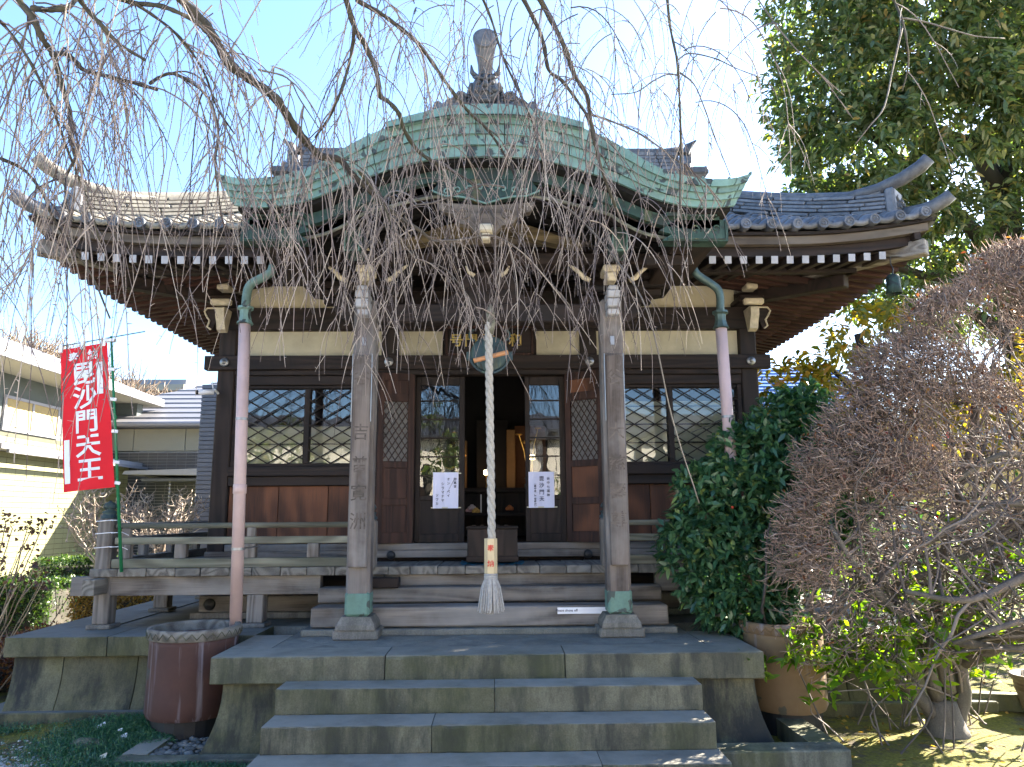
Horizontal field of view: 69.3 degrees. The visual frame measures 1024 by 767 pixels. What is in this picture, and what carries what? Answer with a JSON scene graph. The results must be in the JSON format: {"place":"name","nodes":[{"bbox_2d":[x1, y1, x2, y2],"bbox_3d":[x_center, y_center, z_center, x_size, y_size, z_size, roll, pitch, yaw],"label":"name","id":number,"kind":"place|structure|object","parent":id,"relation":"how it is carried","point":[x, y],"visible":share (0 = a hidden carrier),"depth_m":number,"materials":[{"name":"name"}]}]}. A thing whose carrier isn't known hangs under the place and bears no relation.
{"place":"outdoors","nodes":[
{"label":"outdoors","id":0,"kind":"place"},
{"bbox_2d":[0,641,14,691],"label":"bush","id":1,"kind":"object","parent":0,"point":[6,667],"visible":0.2,"depth_m":7.27,"materials":[{"name":"brown plant"}]},
{"bbox_2d":[0,621,69,645],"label":"bush","id":2,"kind":"object","parent":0,"point":[24,631],"visible":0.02,"depth_m":8.27,"materials":[{"name":"green plant"}]},
{"bbox_2d":[0,737,115,766],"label":"gravel","id":3,"kind":"structure","parent":0,"point":[11,764],"depth_m":5.30,"materials":[{"name":"stone"}]},
{"bbox_2d":[111,382,216,554],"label":"grey tiled house","id":4,"kind":"structure","parent":0,"point":[164,441],"depth_m":18.78,"materials":[{"name":"tile"}]},
{"bbox_2d":[0,578,1023,766],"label":"ground","id":5,"kind":"structure","parent":0,"point":[1004,730],"depth_m":5.67,"materials":[{"name":"soil"}]},
{"bbox_2d":[0,509,69,689],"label":"dried hydrangea","id":6,"kind":"object","parent":5,"relation":"on","point":[21,578],"visible":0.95,"depth_m":6.97,"materials":[{"name":"plant"}]},
{"bbox_2d":[0,718,73,743],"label":"mondo grass","id":7,"kind":"structure","parent":5,"relation":"on","point":[5,730],"depth_m":6.01,"materials":[{"name":"green plant"}]},
{"bbox_2d":[0,571,86,635],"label":"hedge","id":8,"kind":"object","parent":5,"relation":"on","point":[43,609],"visible":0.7,"depth_m":10.76,"materials":[{"name":"green plant"}]},
{"bbox_2d":[4,324,87,358],"bbox_3d":[-25.404,2.624,37.907,7.924,11.747,6.248,0,-10,-1],"label":"tall bare tree","id":9,"kind":"object","parent":5,"relation":"on","point":[18,339],"visible":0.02,"depth_m":38.28,"materials":[{"name":"brown plant"}]},
{"bbox_2d":[1,722,109,765],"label":"fallen leaves","id":10,"kind":"object","parent":5,"relation":"on","point":[32,753],"visible":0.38,"depth_m":5.41,"materials":[{"name":"brown plant"}]},
{"bbox_2d":[28,550,117,618],"bbox_3d":[-6.690,3.461,12.805,2.897,1.171,1.032,0,-10,-1],"label":"hedge","id":11,"kind":"object","parent":5,"relation":"on","point":[63,568],"visible":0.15,"depth_m":12.49,"materials":[{"name":"green plant"}]},
{"bbox_2d":[0,337,163,576],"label":"yellow tiled house","id":12,"kind":"structure","parent":5,"relation":"on","point":[24,498],"depth_m":15.40,"materials":[{"name":"paint"}]},
{"bbox_2d":[0,394,60,438],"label":"window","id":13,"kind":"structure","parent":12,"relation":"in","point":[39,421],"depth_m":15.82,"materials":[{"name":"white glass"}]},
{"bbox_2d":[69,737,106,748],"bbox_3d":[-3.138,2.685,5.492,0.300,0.109,0.170,0,-10,-1],"label":"rock","id":14,"kind":"object","parent":5,"relation":"on","point":[84,740],"visible":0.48,"depth_m":5.46,"materials":[{"name":"grey stone"}]},
{"bbox_2d":[57,480,160,599],"bbox_3d":[-6.493,2.690,11.862,1.472,2.321,1.275,6,-12,-34],"label":"bare tree","id":15,"kind":"object","parent":5,"relation":"on","point":[73,530],"visible":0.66,"depth_m":11.83,"materials":[{"name":"brown plant"}]},
{"bbox_2d":[65,592,173,621],"bbox_3d":[-5.193,3.147,10.197,1.391,0.853,1.116,0,-10,-1],"label":"hedge","id":16,"kind":"object","parent":5,"relation":"on","point":[86,609],"visible":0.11,"depth_m":9.76,"materials":[{"name":"brown plant"}]},
{"bbox_2d":[0,711,249,766],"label":"mondo grass","id":17,"kind":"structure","parent":5,"relation":"on","point":[137,729],"depth_m":5.46,"materials":[{"name":"green plant"}]},
{"bbox_2d":[92,485,209,554],"bbox_3d":[-5.182,2.604,10.964,1.610,2.162,1.374,-6,-12,31],"label":"bare tree","id":18,"kind":"object","parent":5,"relation":"on","point":[171,518],"visible":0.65,"depth_m":11.03,"materials":[{"name":"brown plant"}]},
{"bbox_2d":[115,736,258,766],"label":"drain kerb","id":19,"kind":"structure","parent":5,"relation":"on","point":[140,753],"depth_m":5.17,"materials":[{"name":"stone"}]},
{"bbox_2d":[150,736,208,754],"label":"drain pebbles","id":20,"kind":"object","parent":19,"relation":"on","point":[194,745],"visible":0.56,"depth_m":5.42,"materials":[{"name":"grey gravel"}]},
{"bbox_2d":[143,619,242,741],"bbox_3d":[-2.588,2.408,5.988,0.730,0.872,0.730,0,-10,-1],"label":"rain tub","id":21,"kind":"object","parent":5,"relation":"on","point":[183,698],"visible":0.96,"depth_m":5.72,"materials":[{"name":"brown ceramic"}]},
{"bbox_2d":[192,385,216,547],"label":"slate clad pier","id":22,"kind":"structure","parent":5,"relation":"on","point":[205,446],"depth_m":12.87,"materials":[{"name":"grey stone"}]},
{"bbox_2d":[247,677,731,766],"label":"stone steps","id":23,"kind":"structure","parent":5,"relation":"on","point":[618,722],"depth_m":4.88,"materials":[{"name":"grey stone"}]},
{"bbox_2d":[0,593,998,753],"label":"stone platform","id":24,"kind":"structure","parent":5,"relation":"on","point":[73,670],"depth_m":5.75,"materials":[{"name":"grey stone"}]},
{"bbox_2d":[8,104,955,640],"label":"temple hall","id":25,"kind":"structure","parent":24,"relation":"on","point":[844,248],"depth_m":7.46,"materials":[{"name":"brown wood"}]},
{"bbox_2d":[58,331,144,571],"bbox_3d":[-3.932,0.612,6.947,0.807,2.264,0.084,0,-10,-4],"label":"nobori banner","id":26,"kind":"object","parent":25,"relation":"attached to","point":[98,469],"visible":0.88,"depth_m":6.96,"materials":[{"name":"red fabric"}]},
{"bbox_2d":[95,519,129,549],"bbox_3d":[-3.741,1.424,6.994,0.392,0.280,0.205,-4,-10,17],"label":"white tie cord","id":27,"kind":"object","parent":25,"relation":"attached to","point":[111,532],"visible":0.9,"depth_m":6.93,"materials":[{"name":"fabric"}]},
{"bbox_2d":[195,381,218,394],"bbox_3d":[-3.215,0.050,7.861,0.104,0.166,0.272,-9,-13,40],"label":"security camera","id":28,"kind":"object","parent":25,"relation":"attached to","point":[204,391],"visible":1,"depth_m":7.81,"materials":[{"name":"white paint"}]},
{"bbox_2d":[229,262,283,625],"bbox_3d":[-2.338,0.530,7.188,0.364,3.368,1.378,0,-10,-1],"label":"downpipe","id":29,"kind":"object","parent":25,"relation":"attached to","point":[238,548],"visible":0.94,"depth_m":6.52,"materials":[{"name":"pink metal"}]},
{"bbox_2d":[230,385,377,466],"bbox_3d":[-2.220,0.471,8.035,1.575,0.894,0.125,0,-10,-1],"label":"window","id":30,"kind":"structure","parent":25,"relation":"in","point":[265,447],"depth_m":8.04,"materials":[{"name":"black glass"}]},
{"bbox_2d":[347,337,372,567],"bbox_3d":[-1.312,0.564,6.415,0.178,2.005,0.063,0,-10,-1],"label":"votive board","id":31,"kind":"object","parent":25,"relation":"attached to","point":[359,478],"visible":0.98,"depth_m":6.38,"materials":[{"name":"grey wood"}]},
{"bbox_2d":[373,574,400,587],"bbox_3d":[-1.175,1.815,6.809,0.280,0.115,0.160,0,-10,-1],"label":"drawer box","id":32,"kind":"object","parent":25,"relation":"hanging from","point":[384,581],"visible":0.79,"depth_m":6.73,"materials":[{"name":"black wood"}]},
{"bbox_2d":[375,372,414,543],"bbox_3d":[-1.240,0.777,7.870,0.387,1.800,0.040,2,-10,-15],"label":"shutter door","id":33,"kind":"structure","parent":25,"relation":"in","point":[395,439],"depth_m":7.86,"materials":[{"name":"brown wood"}]},
{"bbox_2d":[414,377,464,542],"bbox_3d":[-0.775,0.805,7.992,0.530,1.780,0.045,0,-10,-1],"label":"glass door","id":34,"kind":"structure","parent":25,"relation":"in","point":[431,525],"depth_m":7.90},
{"bbox_2d":[431,472,460,507],"bbox_3d":[-0.703,1.138,7.895,0.320,0.380,0.015,0,-10,-1],"label":"paper notice","id":35,"kind":"object","parent":25,"relation":"attached to","point":[445,489],"visible":1,"depth_m":7.89,"materials":[{"name":"white paper"}]},
{"bbox_2d":[433,28,536,108],"bbox_3d":[-0.217,-2.498,6.066,0.843,0.700,0.456,0,-10,-1],"label":"demon ridge tile","id":36,"kind":"object","parent":25,"relation":"on","point":[478,40],"visible":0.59,"depth_m":5.93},
{"bbox_2d":[445,326,532,354],"bbox_3d":[-0.247,-0.466,8.116,0.960,0.330,0.060,0,-10,-1],"label":"name plaque","id":37,"kind":"object","parent":25,"relation":"attached to","point":[525,344],"visible":0.6,"depth_m":8.10,"materials":[{"name":"brown wood"}]},
{"bbox_2d":[466,325,512,373],"bbox_3d":[-0.209,-0.336,6.910,0.488,0.526,0.122,0,-10,-1],"label":"bronze gong","id":38,"kind":"object","parent":25,"relation":"hanging from","point":[500,363],"visible":0.58,"depth_m":6.85,"materials":[{"name":"teal metal"}]},
{"bbox_2d":[473,350,507,362],"bbox_3d":[-0.193,-0.246,6.743,0.323,0.120,0.043,0,-10,-1],"label":"wooden striker","id":39,"kind":"object","parent":38,"relation":"attached to","point":[498,354],"visible":0.69,"depth_m":6.73,"materials":[{"name":"orange wood"}]},
{"bbox_2d":[477,305,504,614],"bbox_3d":[-0.174,0.578,6.088,0.220,2.543,0.220,0,-10,-1],"label":"bell rope","id":40,"kind":"object","parent":25,"relation":"hanging from","point":[491,600],"visible":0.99,"depth_m":5.99,"materials":[{"name":"white fabric"}]},
{"bbox_2d":[460,560,523,564],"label":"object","id":41,"kind":"object","parent":25,"relation":"on","point":[462,562],"visible":0.71,"depth_m":7.24,"materials":[{"name":"wood"}]},
{"bbox_2d":[466,525,518,561],"bbox_3d":[-0.193,1.578,7.325,0.505,0.349,0.350,0,-10,-1],"label":"offering box","id":42,"kind":"object","parent":41,"relation":"on","point":[506,536],"visible":0.79,"depth_m":7.17,"materials":[{"name":"brown wood"}]},
{"bbox_2d":[464,420,525,535],"bbox_3d":[-0.224,1.279,10.180,1.450,1.580,1.100,0,-10,-1],"label":"altar","id":43,"kind":"object","parent":25,"relation":"on","point":[514,498],"visible":0.35,"depth_m":9.69,"materials":[{"name":"black wood"}]},
{"bbox_2d":[465,441,466,487],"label":"gilt pillar","id":44,"kind":"structure","parent":43,"relation":"on","point":[465,464],"depth_m":10.15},
{"bbox_2d":[506,430,514,487],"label":"gilt pillar","id":45,"kind":"structure","parent":43,"relation":"on","point":[510,448],"depth_m":10.18,"materials":[{"name":"gold metal"}]},
{"bbox_2d":[465,512,525,515],"bbox_3d":[-0.181,1.779,9.306,1.100,0.310,0.350,0,-10,-1],"label":"offering table","id":46,"kind":"object","parent":25,"relation":"in","point":[501,514],"visible":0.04,"depth_m":9.16,"materials":[{"name":"black wood"}]},
{"bbox_2d":[472,508,479,512],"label":"altar flowers","id":47,"kind":"object","parent":46,"relation":"on","point":[475,510],"visible":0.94,"depth_m":9.23,"materials":[{"name":"plant"}]},
{"bbox_2d":[480,494,481,512],"bbox_3d":[-0.394,1.527,9.422,0.017,0.230,0.017,4,-11,-23],"label":"candle","id":48,"kind":"object","parent":46,"relation":"on","point":[480,503],"visible":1,"depth_m":9.42,"materials":[{"name":"wax"}]},
{"bbox_2d":[505,505,513,509],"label":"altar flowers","id":49,"kind":"object","parent":46,"relation":"on","point":[509,507],"visible":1,"depth_m":9.25,"materials":[{"name":"orange plant"}]},
{"bbox_2d":[515,433,524,456],"bbox_3d":[0.135,0.972,9.581,0.184,0.652,0.080,0,-10,-1],"label":"gilt lotus","id":50,"kind":"object","parent":25,"relation":"attached to","point":[519,434],"visible":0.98,"depth_m":9.61,"materials":[{"name":"gold metal"}]},
{"bbox_2d":[515,426,545,486],"bbox_3d":[0.262,1.055,10.599,0.440,0.900,0.030,0,-10,-1],"label":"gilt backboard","id":51,"kind":"object","parent":25,"relation":"on","point":[539,464],"visible":0.48,"depth_m":10.60,"materials":[{"name":"gold metal"}]},
{"bbox_2d":[527,472,556,507],"bbox_3d":[0.320,1.134,7.914,0.325,0.380,0.015,0,-10,-1],"label":"paper notice","id":52,"kind":"object","parent":25,"relation":"attached to","point":[541,489],"visible":1,"depth_m":7.91,"materials":[{"name":"white paper"}]},
{"bbox_2d":[524,376,566,541],"bbox_3d":[0.362,0.801,8.013,0.435,1.780,0.045,0,-10,-1],"label":"glass door","id":53,"kind":"structure","parent":25,"relation":"in","point":[542,524],"depth_m":7.93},
{"bbox_2d":[556,607,606,613],"bbox_3d":[0.605,1.985,6.477,0.444,0.055,0.012,0,-10,-1],"label":"shoes off sign","id":54,"kind":"object","parent":25,"relation":"attached to","point":[579,610],"visible":0.99,"depth_m":6.47,"materials":[{"name":"white paint"}]},
{"bbox_2d":[564,369,602,541],"bbox_3d":[0.770,0.756,7.829,0.445,1.800,0.038,-7,-12,33],"label":"shutter door","id":55,"kind":"structure","parent":25,"relation":"in","point":[584,490],"depth_m":7.83,"materials":[{"name":"brown wood"}]},
{"bbox_2d":[604,336,628,565],"bbox_3d":[0.907,0.556,6.456,0.178,2.005,0.063,0,-10,-1],"label":"votive board","id":56,"kind":"object","parent":25,"relation":"attached to","point":[616,449],"visible":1,"depth_m":6.42,"materials":[{"name":"grey wood"}]},
{"bbox_2d":[625,384,742,463],"bbox_3d":[1.734,0.456,8.108,1.575,0.894,0.125,0,-10,-1],"label":"window","id":57,"kind":"structure","parent":25,"relation":"in","point":[646,428],"depth_m":8.13,"materials":[{"name":"black glass"}]},
{"bbox_2d":[690,267,747,617],"bbox_3d":[1.828,0.523,7.264,0.372,3.268,1.378,0,-10,-1],"label":"downpipe","id":58,"kind":"object","parent":25,"relation":"attached to","point":[721,326],"visible":0.58,"depth_m":6.74,"materials":[{"name":"pink metal"}]},
{"bbox_2d":[885,257,902,295],"bbox_3d":[3.650,-1.038,7.104,0.150,0.380,0.150,0,-10,-1],"label":"wind bell","id":59,"kind":"object","parent":25,"relation":"hanging from","point":[893,284],"visible":1,"depth_m":7.05,"materials":[{"name":"teal metal"}]},
{"bbox_2d":[0,0,1004,541],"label":"weeping cherry","id":60,"kind":"object","parent":5,"relation":"on","point":[198,20],"visible":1,"depth_m":3.92,"materials":[{"name":"brown plant"}]},
{"bbox_2d":[646,375,884,642],"bbox_3d":[2.326,1.354,6.409,2.074,2.944,1.330,4,-11,-22],"label":"green shrub","id":61,"kind":"object","parent":5,"relation":"on","point":[762,475],"visible":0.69,"depth_m":6.27,"materials":[{"name":"green plant"}]},
{"bbox_2d":[739,617,828,735],"bbox_3d":[2.232,2.387,6.058,0.679,0.872,0.679,0,-10,-1],"label":"rain tub","id":62,"kind":"object","parent":5,"relation":"on","point":[779,695],"visible":0.45,"depth_m":5.80,"materials":[{"name":"brown ceramic"}]},
{"bbox_2d":[717,718,851,766],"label":"drain kerb","id":63,"kind":"structure","parent":5,"relation":"on","point":[804,743],"depth_m":4.97,"materials":[{"name":"stone"}]},
{"bbox_2d":[769,409,928,590],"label":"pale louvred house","id":64,"kind":"structure","parent":5,"relation":"on","point":[905,528],"depth_m":16.40,"materials":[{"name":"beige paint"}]},
{"bbox_2d":[738,492,1023,754],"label":"fresh leafy undergrowth","id":65,"kind":"object","parent":5,"relation":"on","point":[876,671],"visible":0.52,"depth_m":5.50,"materials":[{"name":"green plant"}]},
{"bbox_2d":[746,0,1023,437],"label":"evergreen tree","id":66,"kind":"object","parent":5,"relation":"on","point":[864,34],"visible":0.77,"depth_m":10.31,"materials":[{"name":"green plant"}]},
{"bbox_2d":[752,228,1023,739],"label":"domed bare shrub","id":67,"kind":"object","parent":5,"relation":"on","point":[868,442],"visible":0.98,"depth_m":5.53,"materials":[{"name":"brown plant"}]},
{"bbox_2d":[758,295,1023,595],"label":"magnolia tree","id":68,"kind":"object","parent":5,"relation":"on","point":[816,368],"visible":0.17,"depth_m":9.97,"materials":[{"name":"green plant"}]},
{"bbox_2d":[831,711,1023,765],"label":"fallen leaves","id":69,"kind":"object","parent":5,"relation":"on","point":[911,733],"visible":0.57,"depth_m":5.61,"materials":[{"name":"brown plant"}]},
{"bbox_2d":[878,459,1023,633],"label":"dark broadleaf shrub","id":70,"kind":"object","parent":5,"relation":"on","point":[1010,568],"visible":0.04,"depth_m":9.34,"materials":[{"name":"green plant"}]},
{"bbox_2d":[972,690,1023,711],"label":"edging kerb","id":71,"kind":"structure","parent":5,"relation":"on","point":[1008,701],"depth_m":6.42,"materials":[{"name":"concrete"}]},
{"bbox_2d":[1007,669,1023,709],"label":"clay pot","id":72,"kind":"object","parent":5,"relation":"on","point":[1017,676],"visible":0.98,"depth_m":6.33,"materials":[{"name":"beige ceramic"}]},
{"bbox_2d":[0,0,1023,413],"label":"sky","id":73,"kind":"structure","parent":0,"point":[281,23],"materials":[{"name":"blue"}]},
{"bbox_2d":[758,368,853,415],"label":"blue roofed house","id":74,"kind":"structure","parent":0,"point":[765,384],"depth_m":26.28,"materials":[{"name":"beige paint"}]},
{"bbox_2d":[851,432,948,592],"bbox_3d":[4.429,1.867,8.700,1.223,2.689,1.108,5,-11,-29],"label":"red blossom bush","id":75,"kind":"object","parent":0,"point":[904,544],"visible":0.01,"depth_m":8.69,"materials":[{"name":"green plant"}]},
{"bbox_2d":[894,397,1023,577],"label":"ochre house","id":76,"kind":"structure","parent":0,"point":[967,485],"depth_m":19.48,"materials":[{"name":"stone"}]},
{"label":"hillside","id":77,"kind":"structure","parent":0,"visible":0},
{"bbox_2d":[0,318,189,395],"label":"distant bare wood","id":78,"kind":"object","parent":77,"relation":"on","point":[116,379],"visible":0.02,"depth_m":72.69,"materials":[{"name":"brown plant"}]},
{"bbox_2d":[128,379,199,394],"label":"distant apartment block","id":79,"kind":"structure","parent":77,"relation":"on","point":[173,384],"depth_m":92.64,"materials":[{"name":"white concrete"}]},
{"bbox_3d":[0.223,1.345,9.537,0.130,0.260,0.130,0,-10,-1],"label":"flower vase","id":80,"kind":"object","parent":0,"visible":0},
{"bbox_2d":[530,427,540,471],"bbox_3d":[0.302,0.932,9.591,0.173,0.732,0.080,0,-10,-1],"label":"gilt lotus","id":81,"kind":"object","parent":80,"relation":"in","point":[537,428],"visible":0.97,"depth_m":9.62,"materials":[{"name":"gold metal"}]}
]}

